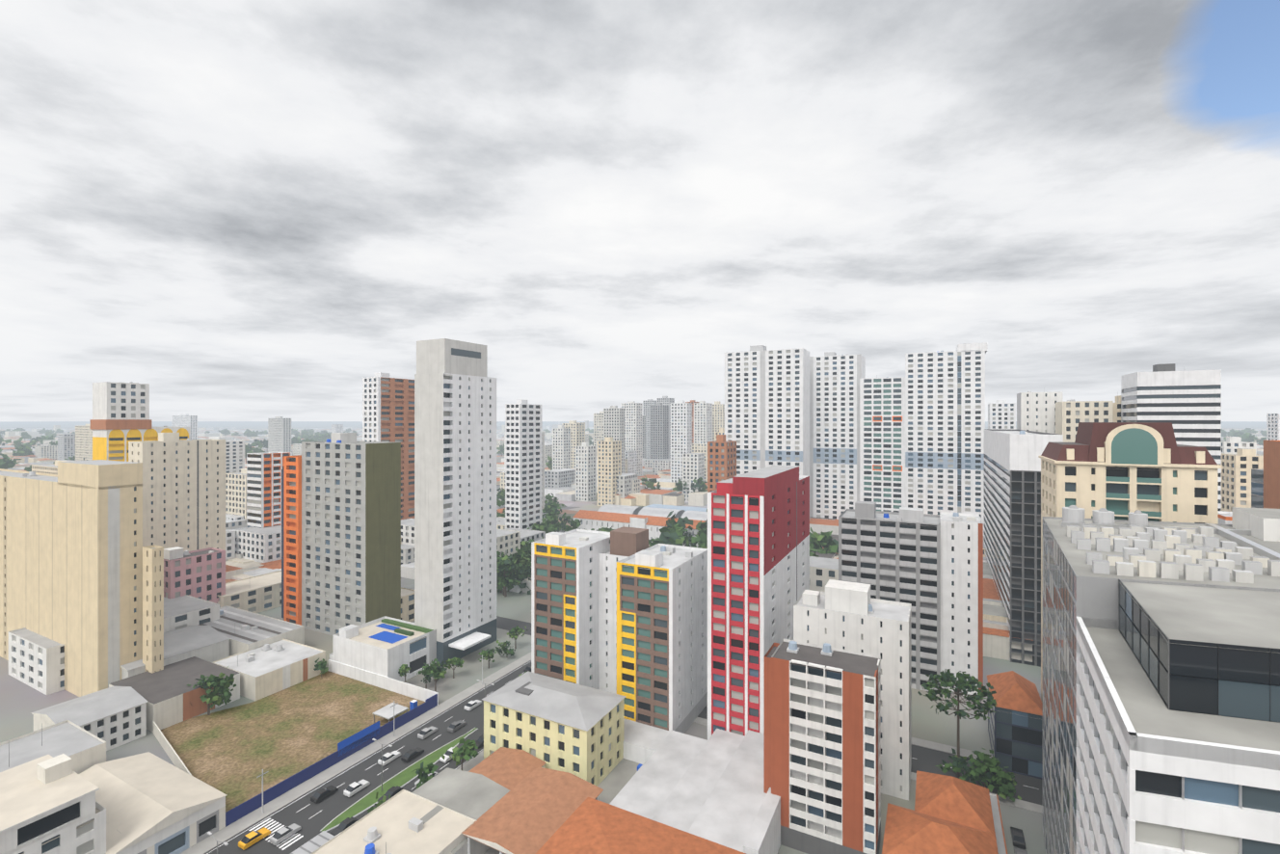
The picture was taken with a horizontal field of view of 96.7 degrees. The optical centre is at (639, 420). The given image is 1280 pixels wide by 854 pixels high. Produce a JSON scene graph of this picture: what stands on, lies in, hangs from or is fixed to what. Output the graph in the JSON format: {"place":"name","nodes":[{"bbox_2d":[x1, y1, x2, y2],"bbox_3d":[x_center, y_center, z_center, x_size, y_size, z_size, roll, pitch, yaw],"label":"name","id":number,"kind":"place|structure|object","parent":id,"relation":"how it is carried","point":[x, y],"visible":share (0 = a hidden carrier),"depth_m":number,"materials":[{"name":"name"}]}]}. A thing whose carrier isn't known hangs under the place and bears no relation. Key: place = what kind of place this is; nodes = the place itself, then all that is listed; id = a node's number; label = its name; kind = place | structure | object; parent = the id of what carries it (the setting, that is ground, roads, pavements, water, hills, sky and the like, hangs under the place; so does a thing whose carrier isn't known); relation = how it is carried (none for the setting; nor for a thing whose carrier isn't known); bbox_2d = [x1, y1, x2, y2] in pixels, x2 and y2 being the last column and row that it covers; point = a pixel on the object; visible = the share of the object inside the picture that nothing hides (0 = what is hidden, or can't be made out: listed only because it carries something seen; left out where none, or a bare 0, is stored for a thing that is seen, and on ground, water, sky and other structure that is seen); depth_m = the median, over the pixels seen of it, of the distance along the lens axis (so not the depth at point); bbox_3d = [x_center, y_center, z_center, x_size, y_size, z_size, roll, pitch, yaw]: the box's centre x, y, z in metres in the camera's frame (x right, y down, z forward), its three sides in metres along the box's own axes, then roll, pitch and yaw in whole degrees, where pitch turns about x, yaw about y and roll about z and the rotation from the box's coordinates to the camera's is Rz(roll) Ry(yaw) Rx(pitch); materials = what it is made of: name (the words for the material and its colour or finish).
{"place":"outdoors","nodes":[
{"label":"outdoors","id":0,"kind":"place"},
{"bbox_2d":[30,686,147,750],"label":"white building","id":1,"kind":"structure","parent":0,"point":[113,717],"depth_m":123.75,"materials":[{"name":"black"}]},
{"bbox_2d":[160,670,425,812],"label":"vacant lot ground","id":2,"kind":"structure","parent":0,"point":[232,753],"depth_m":128.87,"materials":[{"name":"brown soil"}]},
{"bbox_2d":[414,338,496,666],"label":"high-rise tower","id":3,"kind":"structure","parent":0,"point":[455,495],"depth_m":167.84,"materials":[{"name":"grey"}]},
{"bbox_2d":[179,615,1042,853],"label":"roads","id":4,"kind":"structure","parent":0,"point":[329,813],"depth_m":113.61,"materials":[{"name":"grey asphalt"}]},
{"bbox_2d":[207,654,494,853],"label":"street lamps","id":5,"kind":"object","parent":4,"relation":"on","point":[226,843],"visible":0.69,"depth_m":108.24,"materials":[{"name":"metal"}]},
{"bbox_2d":[238,665,1027,853],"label":"cars","id":6,"kind":"object","parent":4,"relation":"on","point":[251,839],"visible":0.54,"depth_m":106.42,"materials":[{"name":"grey"}]},
{"bbox_2d":[917,668,997,778],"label":"araucaria tree","id":7,"kind":"object","parent":4,"relation":"on","point":[946,679],"visible":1,"depth_m":109.60,"materials":[{"name":"green plant"}]},
{"bbox_2d":[0,421,1266,853],"bbox_3d":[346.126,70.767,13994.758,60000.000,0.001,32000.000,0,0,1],"label":"ground","id":8,"kind":"structure","parent":0,"point":[19,701],"depth_m":147.26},
{"bbox_2d":[0,753,106,853],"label":"building","id":9,"kind":"structure","parent":8,"relation":"on","point":[49,804],"depth_m":83.49,"materials":[{"name":"grey"}]},
{"bbox_2d":[0,720,106,773],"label":"cream building","id":10,"kind":"structure","parent":8,"relation":"on","point":[82,749],"depth_m":105.91,"materials":[{"name":"concrete"}]},
{"bbox_2d":[0,459,142,696],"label":"beige building","id":11,"kind":"structure","parent":8,"relation":"on","point":[71,556],"depth_m":147.12,"materials":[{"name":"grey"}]},
{"bbox_2d":[90,381,190,461],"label":"yellow building arches","id":12,"kind":"structure","parent":8,"relation":"on","point":[120,419],"depth_m":260.48,"materials":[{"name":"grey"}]},
{"bbox_2d":[79,751,226,853],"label":"warehouse building","id":13,"kind":"structure","parent":8,"relation":"on","point":[150,803],"depth_m":95.70,"materials":[{"name":"beige"}]},
{"bbox_2d":[142,544,163,673],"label":"building","id":14,"kind":"structure","parent":8,"relation":"on","point":[153,608],"depth_m":145.55,"materials":[{"name":"beige"}]},
{"bbox_2d":[128,432,225,552],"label":"cream building","id":15,"kind":"structure","parent":8,"relation":"on","point":[184,493],"depth_m":214.66,"materials":[{"name":"beige"}]},
{"bbox_2d":[163,546,225,603],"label":"pink building","id":16,"kind":"structure","parent":8,"relation":"on","point":[200,573],"depth_m":195.20,"materials":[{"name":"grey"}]},
{"bbox_2d":[8,570,414,732],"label":"low-rise buildings","id":17,"kind":"structure","parent":8,"relation":"on","point":[260,655],"depth_m":155.32,"materials":[{"name":"concrete"}]},
{"bbox_2d":[246,452,292,546],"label":"striped building","id":18,"kind":"structure","parent":8,"relation":"on","point":[264,490],"depth_m":267.39,"materials":[{"name":"grey"}]},
{"bbox_2d":[281,469,283,617],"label":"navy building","id":19,"kind":"structure","parent":8,"relation":"on","point":[281,543],"depth_m":203.55,"materials":[{"name":"paint"}]},
{"bbox_2d":[283,454,301,625],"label":"orange building","id":20,"kind":"structure","parent":8,"relation":"on","point":[292,539],"depth_m":195.70,"materials":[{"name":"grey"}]},
{"bbox_2d":[152,659,438,826],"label":"perimeter wall","id":21,"kind":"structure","parent":8,"relation":"on","point":[355,742],"depth_m":124.84,"materials":[{"name":"blue"}]},
{"bbox_2d":[301,432,400,636],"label":"grey building","id":22,"kind":"structure","parent":8,"relation":"on","point":[351,529],"depth_m":186.17,"materials":[{"name":"grey concrete"}]},
{"bbox_2d":[333,615,436,681],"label":"pool podium","id":23,"kind":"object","parent":8,"relation":"on","point":[386,646],"visible":0.9,"depth_m":158.18,"materials":[{"name":"white concrete"}]},
{"bbox_2d":[362,372,414,520],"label":"red brown building","id":24,"kind":"structure","parent":8,"relation":"on","point":[387,408],"depth_m":313.42,"materials":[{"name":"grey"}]},
{"bbox_2d":[12,464,838,590],"bbox_3d":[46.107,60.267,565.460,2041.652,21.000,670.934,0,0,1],"label":"low-rise buildings","id":25,"kind":"structure","parent":8,"relation":"on","point":[244,540],"depth_m":254.91,"materials":[{"name":"grey"}]},
{"bbox_2d":[290,746,746,853],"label":"tiled roofs","id":26,"kind":"structure","parent":8,"relation":"on","point":[501,800],"depth_m":90.76,"materials":[{"name":"orange tile"}]},
{"bbox_2d":[483,698,624,786],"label":"yellow building","id":27,"kind":"structure","parent":8,"relation":"on","point":[594,755],"depth_m":112.28,"materials":[{"name":"yellow paint"}]},
{"bbox_2d":[481,670,626,731],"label":"building roof","id":28,"kind":"structure","parent":27,"relation":"attached to","point":[583,707],"depth_m":116.50,"materials":[{"name":"grey concrete"}]},
{"bbox_2d":[496,487,707,596],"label":"park trees","id":29,"kind":"object","parent":8,"relation":"on","point":[511,568],"visible":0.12,"depth_m":262.40,"materials":[{"name":"green plant"}]},
{"bbox_2d":[186,625,1021,813],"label":"trees","id":30,"kind":"object","parent":8,"relation":"on","point":[992,772],"visible":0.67,"depth_m":113.89,"materials":[{"name":"green plant"}]},
{"bbox_2d":[531,526,707,733],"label":"apartment building","id":31,"kind":"structure","parent":8,"relation":"on","point":[623,610],"depth_m":135.46,"materials":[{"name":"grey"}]},
{"bbox_2d":[0,420,1266,662],"bbox_3d":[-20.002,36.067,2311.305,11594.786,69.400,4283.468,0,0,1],"label":"buildings","id":32,"kind":"structure","parent":8,"relation":"on","point":[630,492],"depth_m":489.88,"materials":[{"name":"concrete"}]},
{"bbox_2d":[0,427,1266,573],"bbox_3d":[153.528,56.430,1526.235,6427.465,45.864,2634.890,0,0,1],"label":"trees","id":33,"kind":"object","parent":8,"relation":"on","point":[672,532],"visible":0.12,"depth_m":708.16,"materials":[{"name":"green plant"}]},
{"bbox_2d":[542,396,724,508],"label":"skyline","id":34,"kind":"structure","parent":8,"relation":"on","point":[664,427],"depth_m":614.25,"materials":[{"name":"grey concrete"}]},
{"bbox_2d":[572,504,707,547],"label":"low-rise buildings","id":35,"kind":"structure","parent":8,"relation":"on","point":[652,519],"depth_m":339.69,"materials":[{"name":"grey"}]},
{"bbox_2d":[31,400,1279,530],"bbox_3d":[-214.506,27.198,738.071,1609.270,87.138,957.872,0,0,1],"label":"buildings","id":36,"kind":"structure","parent":8,"relation":"on","point":[523,461],"depth_m":306.21,"materials":[{"name":"grey concrete"}]},
{"bbox_2d":[597,719,780,853],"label":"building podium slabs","id":37,"kind":"structure","parent":8,"relation":"on","point":[711,788],"depth_m":102.14,"materials":[{"name":"grey concrete"}]},
{"bbox_2d":[707,465,809,740],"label":"apartment building","id":38,"kind":"structure","parent":8,"relation":"on","point":[758,552],"depth_m":120.29,"materials":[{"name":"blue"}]},
{"bbox_2d":[724,345,809,476],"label":"white building","id":39,"kind":"structure","parent":8,"relation":"on","point":[766,408],"depth_m":337.06,"materials":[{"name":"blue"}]},
{"bbox_2d":[763,639,880,853],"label":"apartment building","id":40,"kind":"structure","parent":8,"relation":"on","point":[822,741],"depth_m":92.68,"materials":[{"name":"grey"}]},
{"bbox_2d":[809,351,865,519],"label":"white building","id":41,"kind":"structure","parent":8,"relation":"on","point":[834,435],"depth_m":348.30,"materials":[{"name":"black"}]},
{"bbox_2d":[793,579,911,800],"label":"white building","id":42,"kind":"structure","parent":8,"relation":"on","point":[847,615],"depth_m":109.06,"materials":[{"name":"grey"}]},
{"bbox_2d":[859,376,905,512],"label":"apartment building","id":43,"kind":"structure","parent":8,"relation":"on","point":[882,442],"depth_m":330.91,"materials":[{"name":"grey"}]},
{"bbox_2d":[838,501,983,695],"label":"grey building balconies","id":44,"kind":"structure","parent":8,"relation":"on","point":[929,568],"depth_m":149.26,"materials":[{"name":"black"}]},
{"bbox_2d":[905,342,987,535],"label":"apartment building","id":45,"kind":"structure","parent":8,"relation":"on","point":[945,410],"depth_m":312.93,"materials":[{"name":"grey"}]},
{"bbox_2d":[986,670,1042,779],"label":"building","id":46,"kind":"structure","parent":8,"relation":"on","point":[1015,725],"depth_m":114.69,"materials":[{"name":"grey"}]},
{"bbox_2d":[984,428,1063,666],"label":"dark building","id":47,"kind":"structure","parent":8,"relation":"on","point":[1012,491],"depth_m":166.32,"materials":[{"name":"black glass"}]},
{"bbox_2d":[1016,391,1062,433],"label":"building","id":48,"kind":"structure","parent":8,"relation":"on","point":[1035,412],"depth_m":252.04,"materials":[{"name":"grey"}]},
{"bbox_2d":[1055,399,1113,442],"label":"building","id":49,"kind":"structure","parent":8,"relation":"on","point":[1070,414],"depth_m":232.75,"materials":[{"name":"grey"}]},
{"bbox_2d":[1113,395,1120,422],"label":"building","id":50,"kind":"structure","parent":8,"relation":"on","point":[1117,411],"depth_m":228.94,"materials":[{"name":"grey"}]},
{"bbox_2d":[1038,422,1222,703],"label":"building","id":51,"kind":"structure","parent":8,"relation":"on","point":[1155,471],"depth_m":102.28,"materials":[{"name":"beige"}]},
{"bbox_2d":[1042,505,1279,853],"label":"office building","id":52,"kind":"structure","parent":8,"relation":"on","point":[1160,687],"depth_m":49.23,"materials":[{"name":"grey concrete"}]},
{"bbox_2d":[1120,363,1221,510],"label":"banded building","id":53,"kind":"structure","parent":8,"relation":"on","point":[1187,404],"depth_m":203.90,"materials":[{"name":"grey concrete"}]},
{"bbox_2d":[1217,510,1232,524],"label":"building","id":54,"kind":"structure","parent":8,"relation":"on","point":[1224,518],"depth_m":187.77,"materials":[{"name":"grey"}]},
{"bbox_2d":[1251,468,1263,507],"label":"building","id":55,"kind":"structure","parent":8,"relation":"on","point":[1257,488],"depth_m":171.89,"materials":[{"name":"grey"}]},
{"bbox_2d":[0,0,1279,421],"label":"sky","id":56,"kind":"structure","parent":0,"point":[235,210],"materials":[{"name":"white"}]},
{"bbox_2d":[881,770,1007,853],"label":"tile house","id":57,"kind":"structure","parent":0,"point":[949,814],"depth_m":89.31,"materials":[{"name":"orange tile"}]},
{"bbox_2d":[1263,440,1279,508],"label":"orange building","id":58,"kind":"structure","parent":0,"point":[1271,474],"depth_m":154.28,"materials":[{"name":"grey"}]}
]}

